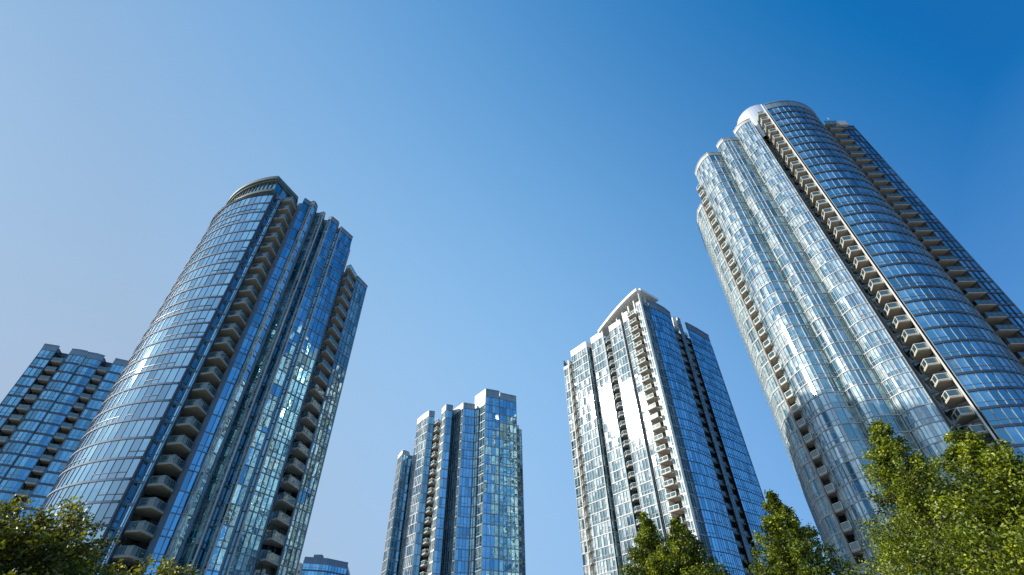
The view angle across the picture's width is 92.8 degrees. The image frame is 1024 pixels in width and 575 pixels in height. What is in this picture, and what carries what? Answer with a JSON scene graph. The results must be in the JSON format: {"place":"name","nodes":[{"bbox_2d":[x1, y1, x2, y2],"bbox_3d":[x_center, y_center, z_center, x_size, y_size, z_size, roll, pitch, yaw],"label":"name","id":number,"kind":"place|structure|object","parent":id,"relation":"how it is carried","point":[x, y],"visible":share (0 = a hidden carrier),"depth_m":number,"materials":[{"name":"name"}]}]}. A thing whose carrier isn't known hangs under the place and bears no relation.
{"place":"outdoors","nodes":[
{"label":"outdoors","id":0,"kind":"place"},
{"bbox_2d":[0,343,127,532],"bbox_3d":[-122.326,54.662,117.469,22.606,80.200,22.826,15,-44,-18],"label":"glass tower","id":1,"kind":"structure","parent":0,"point":[52,402],"depth_m":124.15,"materials":[{"name":"blue glass"}]},
{"bbox_2d":[31,176,367,574],"bbox_3d":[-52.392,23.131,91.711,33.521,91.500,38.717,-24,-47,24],"label":"glass tower","id":2,"kind":"structure","parent":0,"point":[204,442],"depth_m":78.06,"materials":[{"name":"glass"}]},
{"bbox_2d":[235,183,288,199],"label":"drum window","id":3,"kind":"structure","parent":2,"relation":"in","point":[278,189],"depth_m":106.58,"materials":[{"name":"teal glass"}]},
{"bbox_2d":[296,563,302,574],"bbox_3d":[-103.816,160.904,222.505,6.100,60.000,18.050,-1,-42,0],"label":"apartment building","id":4,"kind":"structure","parent":0,"point":[299,568],"depth_m":235.49,"materials":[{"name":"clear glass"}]},
{"bbox_2d":[300,554,349,574],"bbox_3d":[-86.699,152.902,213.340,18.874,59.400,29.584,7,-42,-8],"label":"glass tower","id":5,"kind":"structure","parent":0,"point":[320,564],"depth_m":220.46,"materials":[{"name":"glass"}]},
{"bbox_2d":[381,388,525,574],"bbox_3d":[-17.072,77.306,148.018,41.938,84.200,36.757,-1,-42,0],"label":"glass tower","id":6,"kind":"structure","parent":0,"point":[457,505],"depth_m":145.05,"materials":[{"name":"glass"}]},
{"bbox_2d":[0,0,1023,574],"label":"sky","id":7,"kind":"structure","parent":0,"point":[502,175],"materials":[{"name":"blue"}]},
{"bbox_2d":[563,288,773,574],"bbox_3d":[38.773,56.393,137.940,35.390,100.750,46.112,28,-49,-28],"label":"glass tower","id":8,"kind":"structure","parent":0,"point":[656,435],"depth_m":130.51,"materials":[{"name":"glass"}]},
{"bbox_2d":[695,100,1023,574],"bbox_3d":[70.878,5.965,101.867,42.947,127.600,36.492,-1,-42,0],"label":"glass tower","id":9,"kind":"structure","parent":0,"point":[857,283],"depth_m":89.30,"materials":[{"name":"glass"}]},
{"label":"lawn","id":10,"kind":"structure","parent":0,"visible":0},
{"bbox_2d":[0,492,203,574],"bbox_3d":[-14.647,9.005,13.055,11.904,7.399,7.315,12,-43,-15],"label":"tree","id":11,"kind":"object","parent":10,"relation":"on","point":[34,548],"visible":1,"depth_m":14.40,"materials":[{"name":"green plant"}]},
{"bbox_2d":[617,511,684,574],"bbox_3d":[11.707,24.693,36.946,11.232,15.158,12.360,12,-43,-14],"label":"tree","id":12,"kind":"object","parent":10,"relation":"on","point":[647,542],"visible":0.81,"depth_m":39.87,"materials":[{"name":"green plant"}]},
{"bbox_2d":[650,514,734,574],"bbox_3d":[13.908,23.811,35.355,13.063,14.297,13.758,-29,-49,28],"label":"tree","id":13,"kind":"object","parent":10,"relation":"on","point":[683,545],"visible":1,"depth_m":37.74,"materials":[{"name":"green plant"}]},
{"bbox_2d":[745,489,865,574],"bbox_3d":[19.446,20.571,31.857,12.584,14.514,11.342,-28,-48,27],"label":"tree","id":14,"kind":"object","parent":10,"relation":"on","point":[790,549],"visible":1,"depth_m":33.04,"materials":[{"name":"green plant"}]},
{"bbox_2d":[838,417,1020,574],"bbox_3d":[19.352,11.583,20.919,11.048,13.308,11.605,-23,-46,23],"label":"tree","id":15,"kind":"object","parent":10,"relation":"on","point":[907,497],"visible":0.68,"depth_m":21.99,"materials":[{"name":"green plant"}]},
{"bbox_2d":[898,424,1023,574],"bbox_3d":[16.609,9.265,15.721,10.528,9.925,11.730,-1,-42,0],"label":"tree","id":16,"kind":"object","parent":10,"relation":"on","point":[995,483],"visible":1,"depth_m":16.56,"materials":[{"name":"green plant"}]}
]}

